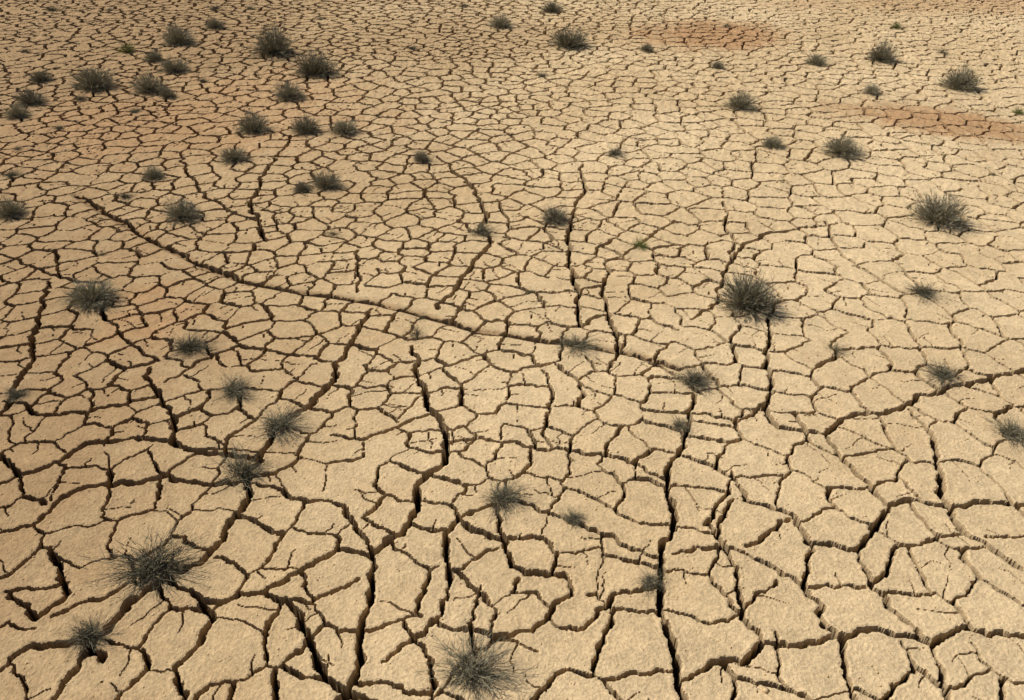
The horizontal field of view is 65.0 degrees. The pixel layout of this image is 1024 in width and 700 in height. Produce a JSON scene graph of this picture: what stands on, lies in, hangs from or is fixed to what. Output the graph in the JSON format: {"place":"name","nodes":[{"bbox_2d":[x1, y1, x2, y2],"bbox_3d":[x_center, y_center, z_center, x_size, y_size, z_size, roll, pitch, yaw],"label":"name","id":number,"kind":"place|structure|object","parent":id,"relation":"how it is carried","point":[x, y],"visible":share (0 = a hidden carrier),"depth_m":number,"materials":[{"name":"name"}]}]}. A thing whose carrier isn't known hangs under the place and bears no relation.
{"place":"outdoors","nodes":[
{"label":"outdoors","id":0,"kind":"place"},
{"bbox_2d":[0,0,1023,699],"bbox_3d":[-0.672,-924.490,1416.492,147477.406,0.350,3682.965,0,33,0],"label":"cracked ground","id":1,"kind":"structure","parent":0,"point":[856,566],"depth_m":7.24,"materials":[{"name":"beige soil"}]},
{"bbox_2d":[1,166,25,179],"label":"grass tuft","id":2,"kind":"object","parent":1,"relation":"on","point":[13,173],"visible":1,"depth_m":10.89,"materials":[{"name":"plant"}]},
{"bbox_2d":[0,194,28,222],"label":"desert shrub","id":3,"kind":"object","parent":1,"relation":"on","point":[8,211],"visible":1,"depth_m":9.74,"materials":[{"name":"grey plant"}]},
{"bbox_2d":[0,384,31,404],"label":"grass tuft","id":4,"kind":"object","parent":1,"relation":"on","point":[14,395],"visible":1,"depth_m":6.66,"materials":[{"name":"grey plant"}]},
{"bbox_2d":[0,101,32,119],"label":"desert shrub","id":5,"kind":"object","parent":1,"relation":"on","point":[14,113],"visible":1,"depth_m":13.01,"materials":[{"name":"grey plant"}]},
{"bbox_2d":[13,86,49,106],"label":"desert shrub","id":6,"kind":"object","parent":1,"relation":"on","point":[30,100],"visible":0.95,"depth_m":13.61,"materials":[{"name":"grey plant"}]},
{"bbox_2d":[25,69,55,84],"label":"desert shrub","id":7,"kind":"object","parent":1,"relation":"on","point":[38,78],"visible":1,"depth_m":14.85,"materials":[{"name":"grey plant"}]},
{"bbox_2d":[44,4,60,11],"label":"grass tuft","id":8,"kind":"object","parent":1,"relation":"on","point":[52,8],"visible":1,"depth_m":20.14,"materials":[{"name":"plant"}]},
{"bbox_2d":[52,124,63,129],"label":"grass tuft","id":9,"kind":"object","parent":1,"relation":"on","point":[60,128],"visible":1,"depth_m":12.58,"materials":[{"name":"plant"}]},
{"bbox_2d":[68,90,88,100],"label":"grass tuft","id":10,"kind":"object","parent":1,"relation":"on","point":[78,97],"visible":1,"depth_m":13.85,"materials":[{"name":"plant"}]},
{"bbox_2d":[51,604,119,663],"bbox_3d":[-2.492,1.602,4.672,0.415,0.182,0.422,-15,36,-21],"label":"grass tuft","id":11,"kind":"object","parent":1,"relation":"on","point":[84,637],"visible":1,"depth_m":4.69,"materials":[{"name":"grey plant"}]},
{"bbox_2d":[56,274,121,313],"bbox_3d":[-4.212,-0.609,7.954,0.626,0.267,0.620,4,33,6],"label":"desert shrub","id":12,"kind":"object","parent":1,"relation":"on","point":[93,294],"visible":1,"depth_m":7.95,"materials":[{"name":"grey plant"}]},
{"bbox_2d":[64,62,121,93],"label":"desert shrub","id":13,"kind":"object","parent":1,"relation":"on","point":[90,82],"visible":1,"depth_m":14.35,"materials":[{"name":"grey plant"}]},
{"bbox_2d":[113,191,132,198],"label":"grass tuft","id":14,"kind":"object","parent":1,"relation":"on","point":[124,196],"visible":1,"depth_m":10.24,"materials":[{"name":"plant"}]},
{"bbox_2d":[113,42,136,53],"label":"green shrub","id":15,"kind":"object","parent":1,"relation":"on","point":[130,50],"visible":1,"depth_m":16.73,"materials":[{"name":"green plant"}]},
{"bbox_2d":[124,107,140,113],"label":"grass tuft","id":16,"kind":"object","parent":1,"relation":"on","point":[134,111],"visible":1,"depth_m":13.29,"materials":[{"name":"plant"}]},
{"bbox_2d":[67,506,221,606],"bbox_3d":[-2.284,1.267,5.081,0.986,0.280,0.688,-12,35,-17],"label":"grass tuft","id":17,"kind":"object","parent":1,"relation":"on","point":[153,567],"visible":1,"depth_m":5.08,"materials":[{"name":"grey plant"}]},
{"bbox_2d":[129,66,170,95],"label":"desert shrub","id":18,"kind":"object","parent":1,"relation":"on","point":[148,86],"visible":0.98,"depth_m":14.15,"materials":[{"name":"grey plant"}]},
{"bbox_2d":[142,49,163,62],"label":"desert shrub","id":19,"kind":"object","parent":1,"relation":"on","point":[153,56],"visible":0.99,"depth_m":16.03,"materials":[{"name":"grey plant"}]},
{"bbox_2d":[140,164,165,180],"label":"desert shrub","id":20,"kind":"object","parent":1,"relation":"on","point":[154,174],"visible":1,"depth_m":10.79,"materials":[{"name":"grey plant"}]},
{"bbox_2d":[158,85,177,98],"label":"desert shrub","id":21,"kind":"object","parent":1,"relation":"on","point":[168,93],"visible":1,"depth_m":13.98,"materials":[{"name":"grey plant"}]},
{"bbox_2d":[152,52,191,74],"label":"desert shrub","id":22,"kind":"object","parent":1,"relation":"on","point":[170,68],"visible":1,"depth_m":15.31,"materials":[{"name":"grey plant"}]},
{"bbox_2d":[158,19,197,46],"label":"desert shrub","id":23,"kind":"object","parent":1,"relation":"on","point":[177,38],"visible":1,"depth_m":17.18,"materials":[{"name":"grey plant"}]},
{"bbox_2d":[161,196,204,226],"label":"desert shrub","id":24,"kind":"object","parent":1,"relation":"on","point":[186,211],"visible":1,"depth_m":9.68,"materials":[{"name":"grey plant"}]},
{"bbox_2d":[162,326,225,363],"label":"grass tuft","id":25,"kind":"object","parent":1,"relation":"on","point":[190,345],"visible":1,"depth_m":7.25,"materials":[{"name":"grey plant"}]},
{"bbox_2d":[196,76,210,82],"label":"grass tuft","id":26,"kind":"object","parent":1,"relation":"on","point":[203,79],"visible":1,"depth_m":14.82,"materials":[{"name":"plant"}]},
{"bbox_2d":[207,4,220,9],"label":"grass tuft","id":27,"kind":"object","parent":1,"relation":"on","point":[214,8],"visible":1,"depth_m":20.38,"materials":[{"name":"plant"}]},
{"bbox_2d":[204,16,225,29],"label":"desert shrub","id":28,"kind":"object","parent":1,"relation":"on","point":[216,24],"visible":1,"depth_m":18.46,"materials":[{"name":"grey plant"}]},
{"bbox_2d":[207,370,255,403],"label":"grass tuft","id":29,"kind":"object","parent":1,"relation":"on","point":[233,390],"visible":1,"depth_m":6.72,"materials":[{"name":"grey plant"}]},
{"bbox_2d":[216,146,252,165],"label":"desert shrub","id":30,"kind":"object","parent":1,"relation":"on","point":[233,156],"visible":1,"depth_m":11.33,"materials":[{"name":"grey plant"}]},
{"bbox_2d":[194,439,283,489],"bbox_3d":[-2.013,0.759,5.922,0.580,0.262,0.626,17,37,24],"label":"grass tuft","id":31,"kind":"object","parent":1,"relation":"on","point":[247,472],"visible":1,"depth_m":5.89,"materials":[{"name":"grey plant"}]},
{"bbox_2d":[245,5,256,9],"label":"grass tuft","id":32,"kind":"object","parent":1,"relation":"on","point":[249,7],"visible":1,"depth_m":20.43,"materials":[{"name":"plant"}]},
{"bbox_2d":[231,105,272,135],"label":"desert shrub","id":33,"kind":"object","parent":1,"relation":"on","point":[255,124],"visible":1,"depth_m":12.40,"materials":[{"name":"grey plant"}]},
{"bbox_2d":[240,18,297,58],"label":"desert shrub","id":34,"kind":"object","parent":1,"relation":"on","point":[269,47],"visible":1,"depth_m":16.33,"materials":[{"name":"grey plant"}]},
{"bbox_2d":[241,395,316,449],"bbox_3d":[-1.790,0.488,6.327,0.629,0.227,0.680,2,33,3],"label":"grass tuft","id":35,"kind":"object","parent":1,"relation":"on","point":[275,424],"visible":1,"depth_m":6.31,"materials":[{"name":"grey plant"}]},
{"bbox_2d":[269,76,308,101],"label":"desert shrub","id":36,"kind":"object","parent":1,"relation":"on","point":[288,94],"visible":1,"depth_m":13.87,"materials":[{"name":"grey plant"}]},
{"bbox_2d":[292,181,314,193],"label":"desert shrub","id":37,"kind":"object","parent":1,"relation":"on","point":[300,187],"visible":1,"depth_m":10.42,"materials":[{"name":"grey plant"}]},
{"bbox_2d":[286,114,323,135],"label":"desert shrub","id":38,"kind":"object","parent":1,"relation":"on","point":[308,125],"visible":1,"depth_m":12.38,"materials":[{"name":"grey plant"}]},
{"bbox_2d":[288,45,339,79],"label":"desert shrub","id":39,"kind":"object","parent":1,"relation":"on","point":[311,66],"visible":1,"depth_m":15.09,"materials":[{"name":"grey plant"}]},
{"bbox_2d":[307,167,343,190],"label":"desert shrub","id":40,"kind":"object","parent":1,"relation":"on","point":[328,181],"visible":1,"depth_m":10.51,"materials":[{"name":"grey plant"}]},
{"bbox_2d":[321,227,340,235],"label":"dry grass tuft","id":41,"kind":"object","parent":1,"relation":"on","point":[332,232],"visible":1,"depth_m":9.34,"materials":[{"name":"plant"}]},
{"bbox_2d":[325,117,360,135],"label":"desert shrub","id":42,"kind":"object","parent":1,"relation":"on","point":[343,128],"visible":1,"depth_m":12.36,"materials":[{"name":"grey plant"}]},
{"bbox_2d":[401,320,427,340],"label":"dry grass tuft","id":43,"kind":"object","parent":1,"relation":"on","point":[414,333],"visible":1,"depth_m":7.50,"materials":[{"name":"plant"}]},
{"bbox_2d":[411,149,433,162],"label":"desert shrub","id":44,"kind":"object","parent":1,"relation":"on","point":[421,156],"visible":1,"depth_m":11.35,"materials":[{"name":"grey plant"}]},
{"bbox_2d":[411,615,533,699],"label":"grass tuft","id":45,"kind":"object","parent":1,"relation":"on","point":[471,665],"visible":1,"depth_m":4.48,"materials":[{"name":"grey plant"}]},
{"bbox_2d":[465,219,498,236],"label":"grass tuft","id":46,"kind":"object","parent":1,"relation":"on","point":[480,231],"visible":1,"depth_m":9.34,"materials":[{"name":"plant"}]},
{"bbox_2d":[486,13,514,28],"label":"desert shrub","id":47,"kind":"object","parent":1,"relation":"on","point":[498,22],"visible":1,"depth_m":18.73,"materials":[{"name":"grey plant"}]},
{"bbox_2d":[476,471,544,519],"bbox_3d":[-0.059,0.976,5.640,0.531,0.169,0.477,-27,42,-35],"label":"grass tuft","id":48,"kind":"object","parent":1,"relation":"on","point":[502,497],"visible":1,"depth_m":5.64,"materials":[{"name":"grey plant"}]},
{"bbox_2d":[537,202,570,226],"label":"desert shrub","id":49,"kind":"object","parent":1,"relation":"on","point":[556,216],"visible":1,"depth_m":9.61,"materials":[{"name":"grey plant"}]},
{"bbox_2d":[540,0,567,12],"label":"desert shrub","id":50,"kind":"object","parent":1,"relation":"on","point":[553,7],"visible":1,"depth_m":20.25,"materials":[{"name":"grey plant"}]},
{"bbox_2d":[547,23,593,51],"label":"desert shrub","id":51,"kind":"object","parent":1,"relation":"on","point":[565,40],"visible":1,"depth_m":17.07,"materials":[{"name":"grey plant"}]},
{"bbox_2d":[558,504,584,531],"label":"grass tuft","id":52,"kind":"object","parent":1,"relation":"on","point":[573,518],"visible":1,"depth_m":5.49,"materials":[{"name":"grey plant"}]},
{"bbox_2d":[542,328,605,356],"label":"grass tuft","id":53,"kind":"object","parent":1,"relation":"on","point":[574,343],"visible":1,"depth_m":7.30,"materials":[{"name":"grey plant"}]},
{"bbox_2d":[603,141,627,157],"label":"grass tuft","id":54,"kind":"object","parent":1,"relation":"on","point":[616,151],"visible":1,"depth_m":11.53,"materials":[{"name":"plant"}]},
{"bbox_2d":[631,237,650,249],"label":"green shrub","id":55,"kind":"object","parent":1,"relation":"on","point":[639,244],"visible":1,"depth_m":9.05,"materials":[{"name":"green plant"}]},
{"bbox_2d":[639,43,653,51],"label":"desert shrub","id":56,"kind":"object","parent":1,"relation":"on","point":[647,48],"visible":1,"depth_m":16.82,"materials":[{"name":"grey plant"}]},
{"bbox_2d":[635,565,673,596],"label":"grass tuft","id":57,"kind":"object","parent":1,"relation":"on","point":[651,582],"visible":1,"depth_m":5.04,"materials":[{"name":"grey plant"}]},
{"bbox_2d":[667,413,692,434],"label":"grass tuft","id":58,"kind":"object","parent":1,"relation":"on","point":[683,422],"visible":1,"depth_m":6.36,"materials":[{"name":"grey plant"}]},
{"bbox_2d":[661,358,718,397],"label":"grass tuft","id":59,"kind":"object","parent":1,"relation":"on","point":[689,380],"visible":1,"depth_m":6.83,"materials":[{"name":"grey plant"}]},
{"bbox_2d":[710,60,724,69],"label":"desert shrub","id":60,"kind":"object","parent":1,"relation":"on","point":[717,65],"visible":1,"depth_m":15.67,"materials":[{"name":"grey plant"}]},
{"bbox_2d":[720,88,759,111],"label":"desert shrub","id":61,"kind":"object","parent":1,"relation":"on","point":[740,102],"visible":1,"depth_m":13.36,"materials":[{"name":"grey plant"}]},
{"bbox_2d":[710,264,782,321],"bbox_3d":[2.328,-0.596,7.812,0.761,0.409,0.745,-2,33,-4],"label":"desert shrub","id":62,"kind":"object","parent":1,"relation":"on","point":[753,298],"visible":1,"depth_m":7.84,"materials":[{"name":"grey plant"}]},
{"bbox_2d":[759,133,786,150],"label":"desert shrub","id":63,"kind":"object","parent":1,"relation":"on","point":[771,144],"visible":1,"depth_m":11.81,"materials":[{"name":"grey plant"}]},
{"bbox_2d":[802,52,829,65],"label":"desert shrub","id":64,"kind":"object","parent":1,"relation":"on","point":[813,59],"visible":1,"depth_m":15.86,"materials":[{"name":"grey plant"}]},
{"bbox_2d":[822,337,853,356],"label":"dry grass tuft","id":65,"kind":"object","parent":1,"relation":"on","point":[830,347],"visible":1,"depth_m":7.29,"materials":[{"name":"plant"}]},
{"bbox_2d":[819,132,868,161],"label":"desert shrub","id":66,"kind":"object","parent":1,"relation":"on","point":[843,148],"visible":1,"depth_m":11.53,"materials":[{"name":"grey plant"}]},
{"bbox_2d":[862,82,882,95],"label":"desert shrub","id":67,"kind":"object","parent":1,"relation":"on","point":[876,91],"visible":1,"depth_m":14.16,"materials":[{"name":"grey plant"}]},
{"bbox_2d":[865,38,902,62],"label":"desert shrub","id":68,"kind":"object","parent":1,"relation":"on","point":[884,54],"visible":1,"depth_m":16.02,"materials":[{"name":"grey plant"}]},
{"bbox_2d":[890,20,902,29],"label":"green shrub","id":69,"kind":"object","parent":1,"relation":"on","point":[895,25],"visible":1,"depth_m":18.66,"materials":[{"name":"green plant"}]},
{"bbox_2d":[899,279,948,305],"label":"grass tuft","id":70,"kind":"object","parent":1,"relation":"on","point":[922,292],"visible":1,"depth_m":8.13,"materials":[{"name":"grey plant"}]},
{"bbox_2d":[910,354,966,390],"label":"grass tuft","id":71,"kind":"object","parent":1,"relation":"on","point":[938,372],"visible":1,"depth_m":6.92,"materials":[{"name":"grey plant"}]},
{"bbox_2d":[905,185,979,231],"bbox_3d":[5.114,-1.737,9.536,0.786,0.443,0.776,-8,34,-12],"label":"desert shrub","id":72,"kind":"object","parent":1,"relation":"on","point":[936,210],"visible":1,"depth_m":9.54,"materials":[{"name":"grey plant"}]},
{"bbox_2d":[936,47,950,54],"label":"grass tuft","id":73,"kind":"object","parent":1,"relation":"on","point":[943,52],"visible":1,"depth_m":16.57,"materials":[{"name":"plant"}]},
{"bbox_2d":[934,63,985,92],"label":"desert shrub","id":74,"kind":"object","parent":1,"relation":"on","point":[955,82],"visible":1,"depth_m":14.36,"materials":[{"name":"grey plant"}]},
{"bbox_2d":[974,411,1023,451],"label":"grass tuft","id":75,"kind":"object","parent":1,"relation":"on","point":[1012,432],"visible":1,"depth_m":6.26,"materials":[{"name":"grey plant"}]},
{"bbox_2d":[1011,107,1023,114],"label":"green shrub","id":76,"kind":"object","parent":1,"relation":"on","point":[1018,111],"visible":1,"depth_m":13.24,"materials":[{"name":"green plant"}]}
]}

